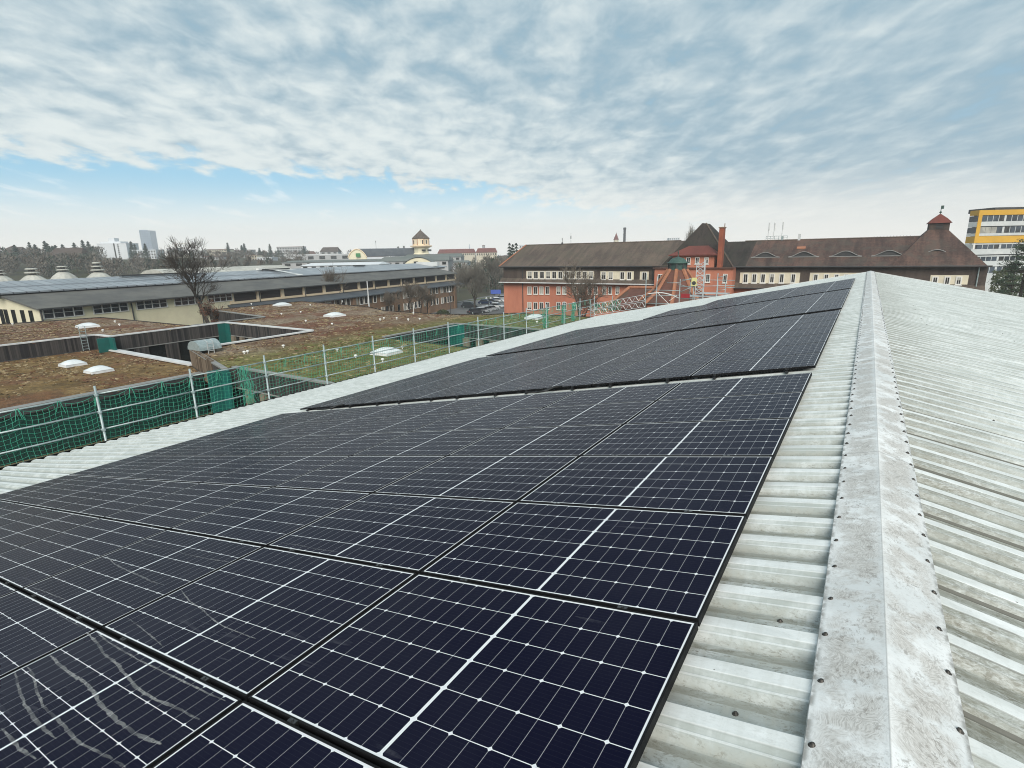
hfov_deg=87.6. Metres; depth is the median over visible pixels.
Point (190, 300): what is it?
window
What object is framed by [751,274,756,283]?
window
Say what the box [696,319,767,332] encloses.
solar panel
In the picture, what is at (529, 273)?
window
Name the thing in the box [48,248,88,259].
villa
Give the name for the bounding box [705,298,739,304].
solar panel
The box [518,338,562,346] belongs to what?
solar panel
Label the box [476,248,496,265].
terrace row
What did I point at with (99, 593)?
solar panel
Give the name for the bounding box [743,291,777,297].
solar panel
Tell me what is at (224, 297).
window
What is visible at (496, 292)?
blue sign
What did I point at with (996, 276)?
hedge
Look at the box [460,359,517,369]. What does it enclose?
solar panel
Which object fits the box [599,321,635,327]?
solar panel
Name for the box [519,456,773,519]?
solar panel
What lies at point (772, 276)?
window
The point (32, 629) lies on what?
solar panel
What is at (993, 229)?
window
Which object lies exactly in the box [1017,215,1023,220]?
window
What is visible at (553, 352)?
solar panel
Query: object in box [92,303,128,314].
window
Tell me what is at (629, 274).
window
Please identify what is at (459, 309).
parking lot
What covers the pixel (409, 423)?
solar panel
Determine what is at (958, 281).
window
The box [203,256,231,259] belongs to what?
apartment house
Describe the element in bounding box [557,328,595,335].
solar panel
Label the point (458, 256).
factory shed
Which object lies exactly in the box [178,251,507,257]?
town
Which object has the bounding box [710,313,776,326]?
solar panel
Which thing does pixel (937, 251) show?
orange office building
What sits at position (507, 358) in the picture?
solar panel
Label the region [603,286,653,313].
tiled wing
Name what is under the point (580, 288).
bare tree
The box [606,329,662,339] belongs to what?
solar panel
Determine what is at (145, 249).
conifer
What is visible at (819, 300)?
solar panel
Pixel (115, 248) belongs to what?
apartment tower
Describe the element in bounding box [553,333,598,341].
solar panel
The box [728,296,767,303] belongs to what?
solar panel
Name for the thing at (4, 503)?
solar panel
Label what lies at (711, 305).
solar panel
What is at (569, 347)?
solar panel
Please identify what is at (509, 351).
solar panel
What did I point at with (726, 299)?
solar panel
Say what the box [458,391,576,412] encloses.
solar panel
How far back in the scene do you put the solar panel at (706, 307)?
26.26 m
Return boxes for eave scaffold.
[0,296,594,453]
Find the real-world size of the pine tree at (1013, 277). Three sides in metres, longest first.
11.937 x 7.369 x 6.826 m
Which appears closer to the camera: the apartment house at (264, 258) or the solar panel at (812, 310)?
the solar panel at (812, 310)
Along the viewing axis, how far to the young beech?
65.61 m
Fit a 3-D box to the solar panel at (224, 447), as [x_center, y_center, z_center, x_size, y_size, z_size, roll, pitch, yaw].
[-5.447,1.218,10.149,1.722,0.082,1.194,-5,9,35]
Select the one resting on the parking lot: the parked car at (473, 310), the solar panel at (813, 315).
the parked car at (473, 310)
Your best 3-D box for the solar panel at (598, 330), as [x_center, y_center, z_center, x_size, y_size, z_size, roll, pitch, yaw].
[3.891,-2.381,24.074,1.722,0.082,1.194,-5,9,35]
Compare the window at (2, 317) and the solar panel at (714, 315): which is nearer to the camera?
the solar panel at (714, 315)
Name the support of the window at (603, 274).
in the orange office building
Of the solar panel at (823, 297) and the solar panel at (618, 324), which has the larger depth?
the solar panel at (618, 324)
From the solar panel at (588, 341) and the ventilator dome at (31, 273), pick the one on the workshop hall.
the ventilator dome at (31, 273)
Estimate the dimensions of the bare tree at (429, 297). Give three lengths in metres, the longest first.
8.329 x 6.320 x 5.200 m
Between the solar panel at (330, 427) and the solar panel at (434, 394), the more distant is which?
the solar panel at (434, 394)
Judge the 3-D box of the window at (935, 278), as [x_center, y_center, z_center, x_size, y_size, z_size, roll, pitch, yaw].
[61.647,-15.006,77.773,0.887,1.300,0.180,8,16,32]
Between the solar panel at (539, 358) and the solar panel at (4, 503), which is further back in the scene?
the solar panel at (539, 358)
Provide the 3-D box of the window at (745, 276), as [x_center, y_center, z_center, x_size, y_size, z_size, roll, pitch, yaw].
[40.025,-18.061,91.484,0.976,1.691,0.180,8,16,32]
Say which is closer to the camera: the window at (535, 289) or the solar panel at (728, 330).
the solar panel at (728, 330)
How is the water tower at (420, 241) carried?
on the ground at (19, 274)
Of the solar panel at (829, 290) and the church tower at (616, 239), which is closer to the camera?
the solar panel at (829, 290)
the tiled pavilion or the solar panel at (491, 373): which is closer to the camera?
the solar panel at (491, 373)
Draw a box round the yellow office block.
[965,207,1023,294]
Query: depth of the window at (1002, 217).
147.04 m
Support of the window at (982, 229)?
in the yellow office block
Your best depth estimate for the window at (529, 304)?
116.15 m
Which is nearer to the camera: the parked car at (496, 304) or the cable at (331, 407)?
the cable at (331, 407)
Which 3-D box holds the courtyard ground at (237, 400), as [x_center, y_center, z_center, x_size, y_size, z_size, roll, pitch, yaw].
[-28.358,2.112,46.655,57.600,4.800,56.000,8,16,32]
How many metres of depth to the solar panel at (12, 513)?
7.50 m
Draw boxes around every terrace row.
[437,249,475,265]
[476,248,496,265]
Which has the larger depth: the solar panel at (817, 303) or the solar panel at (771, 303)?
the solar panel at (771, 303)
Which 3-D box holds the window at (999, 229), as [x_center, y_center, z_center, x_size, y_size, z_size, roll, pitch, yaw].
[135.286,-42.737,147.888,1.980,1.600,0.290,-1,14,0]
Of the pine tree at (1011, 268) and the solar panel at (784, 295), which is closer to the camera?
the solar panel at (784, 295)
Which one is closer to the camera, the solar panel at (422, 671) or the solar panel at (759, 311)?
the solar panel at (422, 671)
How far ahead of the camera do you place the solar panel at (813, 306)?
16.30 m
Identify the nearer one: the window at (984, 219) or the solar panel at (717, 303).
the solar panel at (717, 303)
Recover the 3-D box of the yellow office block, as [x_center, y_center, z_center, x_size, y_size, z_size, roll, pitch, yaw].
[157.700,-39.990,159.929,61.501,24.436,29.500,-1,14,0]
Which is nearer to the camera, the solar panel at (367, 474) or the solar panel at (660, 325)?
the solar panel at (367, 474)
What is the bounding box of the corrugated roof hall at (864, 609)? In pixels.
[0,271,1023,767]
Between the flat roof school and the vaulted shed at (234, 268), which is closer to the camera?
the flat roof school
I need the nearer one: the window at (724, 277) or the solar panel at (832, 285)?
the solar panel at (832, 285)
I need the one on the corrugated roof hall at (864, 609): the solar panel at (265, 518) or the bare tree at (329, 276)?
the solar panel at (265, 518)
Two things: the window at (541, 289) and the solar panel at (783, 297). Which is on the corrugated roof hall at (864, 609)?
the solar panel at (783, 297)
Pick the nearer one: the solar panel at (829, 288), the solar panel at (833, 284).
the solar panel at (829, 288)
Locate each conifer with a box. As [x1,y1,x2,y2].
[12,245,19,262]
[128,241,133,257]
[141,244,150,257]
[268,244,273,256]
[507,243,511,257]
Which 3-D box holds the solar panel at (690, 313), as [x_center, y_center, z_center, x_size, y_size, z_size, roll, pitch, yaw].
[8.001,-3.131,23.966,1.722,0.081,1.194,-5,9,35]
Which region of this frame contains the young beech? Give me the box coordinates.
[198,299,224,321]
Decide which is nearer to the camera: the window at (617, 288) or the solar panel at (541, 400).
the solar panel at (541, 400)
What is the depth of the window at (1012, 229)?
147.79 m
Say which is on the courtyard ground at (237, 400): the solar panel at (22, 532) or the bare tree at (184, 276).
the bare tree at (184, 276)
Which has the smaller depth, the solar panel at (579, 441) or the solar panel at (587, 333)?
the solar panel at (579, 441)
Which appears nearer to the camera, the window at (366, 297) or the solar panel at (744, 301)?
the solar panel at (744, 301)
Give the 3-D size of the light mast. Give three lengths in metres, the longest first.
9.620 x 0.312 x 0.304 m
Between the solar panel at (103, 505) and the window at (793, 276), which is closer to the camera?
the solar panel at (103, 505)
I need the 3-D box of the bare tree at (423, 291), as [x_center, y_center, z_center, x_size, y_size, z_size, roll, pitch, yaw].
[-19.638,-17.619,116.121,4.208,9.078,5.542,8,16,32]
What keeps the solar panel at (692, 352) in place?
on the corrugated roof hall at (864, 609)
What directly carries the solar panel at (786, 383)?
on the corrugated roof hall at (864, 609)
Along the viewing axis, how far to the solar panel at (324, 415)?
12.00 m
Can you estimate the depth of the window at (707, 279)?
92.62 m
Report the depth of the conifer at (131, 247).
470.33 m
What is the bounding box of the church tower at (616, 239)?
[614,233,618,241]
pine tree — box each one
[988,239,1023,296]
[996,259,1022,296]
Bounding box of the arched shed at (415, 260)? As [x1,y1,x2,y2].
[405,257,434,263]
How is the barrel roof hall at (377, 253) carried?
on the ground at (19, 274)
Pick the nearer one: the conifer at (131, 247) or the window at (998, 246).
the window at (998, 246)
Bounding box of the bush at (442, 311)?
[436,309,449,313]
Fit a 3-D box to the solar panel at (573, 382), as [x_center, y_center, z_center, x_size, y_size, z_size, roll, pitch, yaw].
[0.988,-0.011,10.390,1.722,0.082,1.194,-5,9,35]
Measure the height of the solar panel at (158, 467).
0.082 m
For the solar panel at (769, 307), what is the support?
on the corrugated roof hall at (864, 609)
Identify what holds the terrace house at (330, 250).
on the ground at (19, 274)
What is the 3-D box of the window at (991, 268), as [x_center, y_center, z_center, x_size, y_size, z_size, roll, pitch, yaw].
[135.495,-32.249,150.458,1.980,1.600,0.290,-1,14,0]
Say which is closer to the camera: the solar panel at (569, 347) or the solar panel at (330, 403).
the solar panel at (330, 403)
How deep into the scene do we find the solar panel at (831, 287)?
24.20 m
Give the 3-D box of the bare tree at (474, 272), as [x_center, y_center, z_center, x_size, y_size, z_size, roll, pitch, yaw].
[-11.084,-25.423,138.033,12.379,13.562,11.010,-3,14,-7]
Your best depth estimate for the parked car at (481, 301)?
157.75 m
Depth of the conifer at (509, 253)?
230.43 m
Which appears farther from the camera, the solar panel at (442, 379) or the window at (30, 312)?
the window at (30, 312)
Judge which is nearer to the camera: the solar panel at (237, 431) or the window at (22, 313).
the solar panel at (237, 431)
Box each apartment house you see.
[132,249,163,258]
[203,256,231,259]
[207,249,233,255]
[247,255,261,259]
[256,257,277,260]
[277,246,306,258]
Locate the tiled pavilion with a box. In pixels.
[638,251,708,308]
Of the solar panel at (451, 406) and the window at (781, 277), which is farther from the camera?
the window at (781, 277)
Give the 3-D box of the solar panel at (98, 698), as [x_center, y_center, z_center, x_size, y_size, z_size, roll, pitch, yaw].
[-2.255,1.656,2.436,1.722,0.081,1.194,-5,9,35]
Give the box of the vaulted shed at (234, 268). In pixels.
[141,265,290,273]
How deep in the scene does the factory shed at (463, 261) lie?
285.31 m
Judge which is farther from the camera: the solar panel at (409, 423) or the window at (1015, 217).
the window at (1015, 217)
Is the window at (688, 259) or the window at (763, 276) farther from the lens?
the window at (688, 259)
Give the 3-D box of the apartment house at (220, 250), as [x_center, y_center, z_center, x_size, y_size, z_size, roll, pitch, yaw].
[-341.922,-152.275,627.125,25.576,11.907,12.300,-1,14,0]
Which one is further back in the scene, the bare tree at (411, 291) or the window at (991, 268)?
the window at (991, 268)
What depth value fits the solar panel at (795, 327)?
12.14 m
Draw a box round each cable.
[316,404,344,409]
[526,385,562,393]
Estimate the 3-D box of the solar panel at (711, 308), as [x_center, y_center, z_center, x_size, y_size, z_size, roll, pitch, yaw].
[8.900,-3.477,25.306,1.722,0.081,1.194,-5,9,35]
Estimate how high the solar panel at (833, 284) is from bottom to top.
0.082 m
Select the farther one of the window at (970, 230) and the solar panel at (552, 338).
the window at (970, 230)
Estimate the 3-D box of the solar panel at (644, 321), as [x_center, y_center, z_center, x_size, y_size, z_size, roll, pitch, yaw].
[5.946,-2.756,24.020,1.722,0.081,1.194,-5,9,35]
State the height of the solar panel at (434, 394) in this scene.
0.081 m
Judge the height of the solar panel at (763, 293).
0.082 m
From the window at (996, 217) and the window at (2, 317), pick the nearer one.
the window at (2, 317)
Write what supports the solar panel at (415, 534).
on the corrugated roof hall at (864, 609)
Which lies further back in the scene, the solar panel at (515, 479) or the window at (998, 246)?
the window at (998, 246)
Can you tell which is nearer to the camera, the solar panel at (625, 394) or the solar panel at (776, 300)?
the solar panel at (625, 394)
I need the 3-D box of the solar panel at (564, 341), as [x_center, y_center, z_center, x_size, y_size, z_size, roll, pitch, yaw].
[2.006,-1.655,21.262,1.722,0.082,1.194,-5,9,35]
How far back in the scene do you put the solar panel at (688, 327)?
17.22 m
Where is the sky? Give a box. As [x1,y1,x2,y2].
[0,0,1023,257]
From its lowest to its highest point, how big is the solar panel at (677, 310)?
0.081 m
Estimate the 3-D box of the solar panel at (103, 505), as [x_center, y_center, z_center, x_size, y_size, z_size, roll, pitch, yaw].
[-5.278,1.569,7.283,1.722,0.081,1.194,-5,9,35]
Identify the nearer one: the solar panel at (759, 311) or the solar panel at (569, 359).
the solar panel at (569, 359)
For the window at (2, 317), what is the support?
in the workshop hall
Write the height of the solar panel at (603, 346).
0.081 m
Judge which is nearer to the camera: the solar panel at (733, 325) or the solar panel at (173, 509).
the solar panel at (173, 509)
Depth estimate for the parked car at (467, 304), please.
147.31 m
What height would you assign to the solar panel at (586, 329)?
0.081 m
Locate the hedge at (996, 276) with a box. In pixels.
[989,268,1023,295]
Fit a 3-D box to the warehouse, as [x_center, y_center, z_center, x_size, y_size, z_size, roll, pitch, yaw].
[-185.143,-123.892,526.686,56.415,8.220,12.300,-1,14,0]
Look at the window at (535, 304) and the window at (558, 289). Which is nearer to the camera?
the window at (558, 289)
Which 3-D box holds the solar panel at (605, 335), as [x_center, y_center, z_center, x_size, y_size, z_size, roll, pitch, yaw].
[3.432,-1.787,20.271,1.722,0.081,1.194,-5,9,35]
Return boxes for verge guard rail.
[590,290,645,316]
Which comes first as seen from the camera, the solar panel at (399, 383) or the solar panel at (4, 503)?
the solar panel at (4, 503)
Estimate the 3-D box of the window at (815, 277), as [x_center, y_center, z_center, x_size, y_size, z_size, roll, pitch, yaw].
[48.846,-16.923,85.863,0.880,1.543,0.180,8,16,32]
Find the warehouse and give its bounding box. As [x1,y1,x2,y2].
[293,254,348,259]
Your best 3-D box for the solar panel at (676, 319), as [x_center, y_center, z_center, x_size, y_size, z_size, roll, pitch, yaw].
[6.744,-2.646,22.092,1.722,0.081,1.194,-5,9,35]
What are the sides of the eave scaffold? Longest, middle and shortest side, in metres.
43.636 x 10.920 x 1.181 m
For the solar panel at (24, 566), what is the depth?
5.28 m
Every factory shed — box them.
[282,259,379,268]
[301,262,389,267]
[377,256,453,271]
[404,253,463,260]
[453,260,470,277]
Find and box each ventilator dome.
[0,269,13,281]
[20,267,46,280]
[51,265,76,278]
[86,262,110,277]
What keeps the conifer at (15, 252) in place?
on the ground at (19, 274)
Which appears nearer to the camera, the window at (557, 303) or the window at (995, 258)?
the window at (557, 303)
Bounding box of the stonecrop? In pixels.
[0,302,582,403]
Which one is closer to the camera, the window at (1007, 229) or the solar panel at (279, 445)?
the solar panel at (279, 445)
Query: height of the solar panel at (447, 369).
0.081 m
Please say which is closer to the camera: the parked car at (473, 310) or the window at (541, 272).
the window at (541, 272)
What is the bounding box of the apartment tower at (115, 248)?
[97,238,138,259]
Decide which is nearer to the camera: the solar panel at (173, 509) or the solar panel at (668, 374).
the solar panel at (173, 509)
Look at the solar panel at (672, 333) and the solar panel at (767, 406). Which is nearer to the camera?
the solar panel at (767, 406)
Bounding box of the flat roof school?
[0,301,589,465]
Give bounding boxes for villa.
[4,247,28,254]
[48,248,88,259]
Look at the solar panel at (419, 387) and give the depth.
14.29 m
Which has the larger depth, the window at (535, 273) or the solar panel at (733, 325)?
the window at (535, 273)
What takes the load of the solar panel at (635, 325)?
on the corrugated roof hall at (864, 609)
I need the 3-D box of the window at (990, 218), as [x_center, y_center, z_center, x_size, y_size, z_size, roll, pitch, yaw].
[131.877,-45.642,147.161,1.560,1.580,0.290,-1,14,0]
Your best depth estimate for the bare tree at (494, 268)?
187.56 m
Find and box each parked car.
[461,301,477,307]
[467,308,484,313]
[477,307,491,312]
[478,299,492,303]
[481,305,495,310]
[490,302,503,307]
[493,297,503,301]
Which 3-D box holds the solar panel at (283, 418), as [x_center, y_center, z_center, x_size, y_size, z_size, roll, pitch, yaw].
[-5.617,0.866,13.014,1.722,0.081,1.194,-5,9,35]
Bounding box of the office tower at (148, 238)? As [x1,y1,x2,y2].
[139,230,157,249]
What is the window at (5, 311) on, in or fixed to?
in the workshop hall
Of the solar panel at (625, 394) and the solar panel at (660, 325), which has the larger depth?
the solar panel at (660, 325)
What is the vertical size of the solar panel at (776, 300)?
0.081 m
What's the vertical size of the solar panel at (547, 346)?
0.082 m
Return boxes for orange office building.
[499,205,992,316]
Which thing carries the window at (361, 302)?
in the workshop hall
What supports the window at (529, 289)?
in the orange office building
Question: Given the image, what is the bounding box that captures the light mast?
[367,281,369,306]
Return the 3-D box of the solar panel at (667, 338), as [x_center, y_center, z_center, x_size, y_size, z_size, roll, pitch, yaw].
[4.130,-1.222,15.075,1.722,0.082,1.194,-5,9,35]
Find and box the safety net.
[0,303,590,465]
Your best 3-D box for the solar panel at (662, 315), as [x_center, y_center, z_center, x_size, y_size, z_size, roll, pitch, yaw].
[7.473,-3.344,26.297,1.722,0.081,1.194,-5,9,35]
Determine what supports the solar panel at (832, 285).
on the corrugated roof hall at (864, 609)
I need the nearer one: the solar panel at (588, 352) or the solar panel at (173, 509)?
the solar panel at (173, 509)
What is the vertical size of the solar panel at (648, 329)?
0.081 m
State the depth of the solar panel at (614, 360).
12.25 m
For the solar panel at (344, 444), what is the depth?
8.12 m
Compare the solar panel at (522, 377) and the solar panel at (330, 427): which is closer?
the solar panel at (330, 427)
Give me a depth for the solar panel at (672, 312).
27.21 m
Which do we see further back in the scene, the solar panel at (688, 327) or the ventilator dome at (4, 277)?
the ventilator dome at (4, 277)
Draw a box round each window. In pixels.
[0,309,5,323]
[3,309,9,322]
[11,310,17,322]
[19,310,25,321]
[28,310,34,321]
[42,307,84,319]
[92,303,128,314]
[135,299,167,309]
[173,296,201,305]
[207,294,232,302]
[359,297,363,304]
[364,296,367,303]
[373,295,376,302]
[527,271,531,278]
[527,286,531,294]
[527,302,531,309]
[533,271,537,278]
[533,286,537,294]
[533,302,537,309]
[539,286,543,294]
[539,302,543,308]
[540,271,543,278]
[545,286,549,294]
[546,271,550,278]
[552,271,556,278]
[556,286,560,294]
[556,302,560,309]
[558,271,562,278]
[562,286,566,294]
[601,272,605,279]
[608,272,612,279]
[615,286,619,294]
[620,272,624,279]
[627,272,631,279]
[642,272,646,279]
[686,257,690,264]
[694,257,699,264]
[705,274,709,282]
[722,274,727,283]
[742,274,747,283]
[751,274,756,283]
[759,274,765,283]
[768,274,774,283]
[778,274,784,283]
[790,274,795,283]
[813,274,818,279]
[932,276,938,282]
[944,276,950,284]
[954,276,962,285]
[967,227,976,233]
[969,216,978,221]
[980,227,985,232]
[982,216,987,221]
[985,227,990,232]
[987,215,993,221]
[989,267,996,272]
[990,227,996,232]
[991,256,998,260]
[993,215,999,220]
[994,244,1000,248]
[996,227,1004,232]
[999,215,1006,220]
[1004,227,1009,232]
[1006,215,1012,220]
[1009,226,1015,232]
[1012,215,1017,220]
[1015,226,1021,231]
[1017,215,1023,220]
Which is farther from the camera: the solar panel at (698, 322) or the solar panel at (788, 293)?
the solar panel at (788, 293)
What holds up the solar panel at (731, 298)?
on the corrugated roof hall at (864, 609)
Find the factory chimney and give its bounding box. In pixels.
[623,227,625,241]
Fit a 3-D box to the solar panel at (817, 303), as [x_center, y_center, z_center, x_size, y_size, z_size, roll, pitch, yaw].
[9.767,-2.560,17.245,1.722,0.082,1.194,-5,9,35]
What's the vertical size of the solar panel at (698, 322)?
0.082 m
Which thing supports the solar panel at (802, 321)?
on the corrugated roof hall at (864, 609)
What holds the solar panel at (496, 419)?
on the corrugated roof hall at (864, 609)
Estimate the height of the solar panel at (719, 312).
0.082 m
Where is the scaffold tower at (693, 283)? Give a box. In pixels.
[645,260,734,303]
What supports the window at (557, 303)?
in the orange office building
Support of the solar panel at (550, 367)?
on the corrugated roof hall at (864, 609)
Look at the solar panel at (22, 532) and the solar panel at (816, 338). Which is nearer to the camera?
the solar panel at (22, 532)
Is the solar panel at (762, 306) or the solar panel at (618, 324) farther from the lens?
the solar panel at (618, 324)
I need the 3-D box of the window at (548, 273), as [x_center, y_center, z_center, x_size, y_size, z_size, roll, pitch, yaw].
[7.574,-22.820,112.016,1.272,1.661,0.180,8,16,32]
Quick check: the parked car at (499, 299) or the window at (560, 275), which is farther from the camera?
the parked car at (499, 299)
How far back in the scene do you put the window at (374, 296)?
115.47 m
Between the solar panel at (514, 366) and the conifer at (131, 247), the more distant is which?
the conifer at (131, 247)
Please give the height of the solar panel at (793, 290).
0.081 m
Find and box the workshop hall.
[0,262,462,324]
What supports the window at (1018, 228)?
in the yellow office block
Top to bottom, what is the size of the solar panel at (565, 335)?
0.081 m
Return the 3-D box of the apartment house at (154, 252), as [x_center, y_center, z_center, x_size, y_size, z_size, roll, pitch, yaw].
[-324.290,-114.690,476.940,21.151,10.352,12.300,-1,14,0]
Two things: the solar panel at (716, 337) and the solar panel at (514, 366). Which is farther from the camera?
the solar panel at (514, 366)
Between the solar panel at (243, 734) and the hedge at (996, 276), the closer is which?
the solar panel at (243, 734)
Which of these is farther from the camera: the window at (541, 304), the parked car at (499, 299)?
the parked car at (499, 299)
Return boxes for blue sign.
[491,290,500,296]
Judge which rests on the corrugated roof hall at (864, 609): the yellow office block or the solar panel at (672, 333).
the solar panel at (672, 333)
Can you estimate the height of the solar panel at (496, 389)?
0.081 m
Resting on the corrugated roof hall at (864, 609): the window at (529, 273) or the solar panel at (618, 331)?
the solar panel at (618, 331)
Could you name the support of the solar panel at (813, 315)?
on the corrugated roof hall at (864, 609)
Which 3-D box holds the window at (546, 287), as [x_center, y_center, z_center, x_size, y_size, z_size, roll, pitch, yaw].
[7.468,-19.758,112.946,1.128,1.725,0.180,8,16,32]
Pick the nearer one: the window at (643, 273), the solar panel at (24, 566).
the solar panel at (24, 566)
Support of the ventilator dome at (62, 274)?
on the workshop hall
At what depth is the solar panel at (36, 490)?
9.23 m
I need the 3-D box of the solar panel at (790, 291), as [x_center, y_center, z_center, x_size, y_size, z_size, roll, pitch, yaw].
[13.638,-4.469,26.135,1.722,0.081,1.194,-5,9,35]
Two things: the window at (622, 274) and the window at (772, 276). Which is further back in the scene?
the window at (622, 274)
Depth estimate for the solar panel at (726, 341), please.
12.18 m
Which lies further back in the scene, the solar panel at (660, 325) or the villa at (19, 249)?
the villa at (19, 249)
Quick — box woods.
[0,246,507,292]
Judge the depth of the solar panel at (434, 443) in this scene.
7.12 m
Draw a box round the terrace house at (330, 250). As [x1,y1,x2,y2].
[320,247,341,253]
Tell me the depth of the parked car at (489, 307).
137.59 m
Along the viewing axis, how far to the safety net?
19.89 m
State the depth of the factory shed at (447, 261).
264.03 m
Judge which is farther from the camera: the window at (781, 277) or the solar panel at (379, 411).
the window at (781, 277)
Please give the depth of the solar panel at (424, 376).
17.16 m
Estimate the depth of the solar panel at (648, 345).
14.12 m
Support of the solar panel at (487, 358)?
on the corrugated roof hall at (864, 609)
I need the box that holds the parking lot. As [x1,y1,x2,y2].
[434,293,503,313]
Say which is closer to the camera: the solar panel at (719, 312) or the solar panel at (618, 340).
the solar panel at (618, 340)
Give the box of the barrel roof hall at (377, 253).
[348,248,414,258]
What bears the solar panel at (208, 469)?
on the corrugated roof hall at (864, 609)
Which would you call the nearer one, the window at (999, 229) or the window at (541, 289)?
the window at (541, 289)
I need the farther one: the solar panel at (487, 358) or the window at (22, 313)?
the window at (22, 313)
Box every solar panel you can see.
[0,475,100,502]
[0,500,14,507]
[0,503,52,525]
[0,510,99,553]
[0,518,166,590]
[0,581,16,596]
[0,590,96,677]
[0,629,241,767]
[18,477,144,509]
[22,530,262,630]
[55,480,198,517]
[69,456,170,476]
[102,547,416,701]
[104,456,216,479]
[104,483,271,529]
[136,438,230,455]
[147,456,274,482]
[151,701,380,767]
[170,487,370,546]
[174,436,278,455]
[196,423,279,438]
[202,456,348,486]
[221,434,336,455]
[234,420,328,437]
[245,410,323,424]
[248,574,697,767]
[267,493,514,573]
[275,456,445,492]
[278,432,407,455]
[282,417,384,435]
[284,407,368,422]
[300,395,372,410]
[332,402,427,419]
[336,386,402,398]
[340,413,454,433]
[341,391,418,407]
[352,429,499,455]
[367,378,429,389]
[374,456,578,502]
[377,381,449,394]
[388,397,494,416]
[389,385,475,403]
[395,371,452,381]
[407,373,474,385]
[411,407,543,431]
[420,364,475,374]
[421,502,746,626]
[425,376,500,389]
[433,366,495,377]
[441,359,492,368]
[445,379,539,398]
[448,424,622,456]
[453,367,526,380]
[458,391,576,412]
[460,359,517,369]
[462,353,512,362]
[478,360,546,372]
[479,369,563,384]
[480,353,536,363]
[486,347,532,355]
[500,348,551,357]
[503,353,565,364]
[504,342,549,350]
[504,401,655,427]
[507,361,583,374]
[511,372,614,393]
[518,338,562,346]
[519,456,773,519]
[521,347,582,358]
[522,341,573,351]
[530,353,603,366]
[532,335,572,342]
[540,337,585,345]
[540,342,596,352]
[542,362,634,378]
[546,331,585,338]
[547,383,679,406]
[552,346,620,358]
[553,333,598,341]
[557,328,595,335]
[562,335,616,345]
[566,330,607,337]
[567,326,602,332]
[567,353,653,368]
[569,340,635,352]
[576,326,620,334]
[577,331,627,340]
[581,418,790,458]
[586,335,647,346]
[589,323,629,330]
[589,327,639,336]
[589,345,669,359]
[592,363,706,386]
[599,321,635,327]
[602,324,647,332]
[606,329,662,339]
[606,339,681,352]
[614,321,656,328]
[617,353,721,371]
[620,325,672,334]
[624,318,664,325]
[624,333,693,345]
[625,392,802,423]
[631,321,682,330]
[633,315,673,322]
[639,328,703,339]
[639,344,733,360]
[643,312,681,319]
[643,318,690,326]
[651,315,697,323]
[655,309,690,315]
[655,321,717,333]
[656,336,744,352]
[657,373,811,400]
[661,307,695,313]
[662,312,704,319]
[667,305,701,311]
[668,309,712,317]
[668,318,723,327]
[672,330,753,344]
[678,306,719,314]
[678,314,731,323]
[686,311,737,320]
[686,324,761,337]
[688,304,724,310]
[691,352,820,378]
[693,302,729,308]
[693,308,743,317]
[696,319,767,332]
[699,300,734,306]
[700,305,749,314]
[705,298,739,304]
[708,303,753,311]
[709,342,825,362]
[710,297,742,302]
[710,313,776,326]
[713,295,747,301]
[716,300,759,308]
[720,310,780,320]
[723,298,763,305]
[725,333,829,351]
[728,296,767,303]
[728,307,784,316]
[733,294,771,301]
[734,304,788,313]
[737,326,832,342]
[738,293,773,299]
[740,301,793,310]
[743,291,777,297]
[746,298,796,307]
[747,320,835,335]
[748,290,779,295]
[752,296,799,304]
[755,314,838,329]
[758,293,803,301]
[762,292,805,299]
[763,310,840,323]
[766,290,808,297]
[770,288,810,295]
[772,304,842,317]
[774,287,812,293]
[776,286,813,292]
[778,301,844,312]
[780,284,816,290]
[782,298,845,309]
[788,295,846,305]
[792,293,848,302]
[795,291,849,300]
[799,289,849,297]
[802,286,851,295]
[806,285,851,292]
[809,283,852,290]
[810,282,853,289]
[813,280,853,287]
[814,279,854,286]
[817,278,854,284]
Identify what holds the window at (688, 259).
in the orange office building
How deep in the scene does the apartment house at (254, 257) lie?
430.59 m
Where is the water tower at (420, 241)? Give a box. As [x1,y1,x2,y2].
[410,229,431,253]
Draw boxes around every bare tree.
[152,235,234,322]
[316,261,347,290]
[380,290,398,310]
[389,281,423,311]
[414,283,430,312]
[417,285,439,312]
[447,259,489,307]
[480,254,503,295]
[560,256,610,315]
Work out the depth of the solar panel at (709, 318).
19.21 m
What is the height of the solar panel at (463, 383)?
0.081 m
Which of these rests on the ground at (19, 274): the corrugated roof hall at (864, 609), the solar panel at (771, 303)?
the corrugated roof hall at (864, 609)
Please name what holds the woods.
on the ground at (19, 274)
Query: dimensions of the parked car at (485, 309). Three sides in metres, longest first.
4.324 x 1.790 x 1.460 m
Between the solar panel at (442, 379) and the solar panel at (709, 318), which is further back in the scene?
the solar panel at (709, 318)
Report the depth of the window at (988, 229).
147.83 m
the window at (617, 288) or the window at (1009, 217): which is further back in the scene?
the window at (1009, 217)
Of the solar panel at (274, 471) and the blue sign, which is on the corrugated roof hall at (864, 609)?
the solar panel at (274, 471)
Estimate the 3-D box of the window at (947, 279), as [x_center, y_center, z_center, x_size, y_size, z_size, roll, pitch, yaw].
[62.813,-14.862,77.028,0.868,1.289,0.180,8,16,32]
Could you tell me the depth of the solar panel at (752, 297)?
27.15 m
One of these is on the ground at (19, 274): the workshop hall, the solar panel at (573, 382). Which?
the workshop hall
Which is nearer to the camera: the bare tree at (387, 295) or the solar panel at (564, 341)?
the solar panel at (564, 341)
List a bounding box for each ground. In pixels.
[0,257,503,301]
[0,394,239,467]

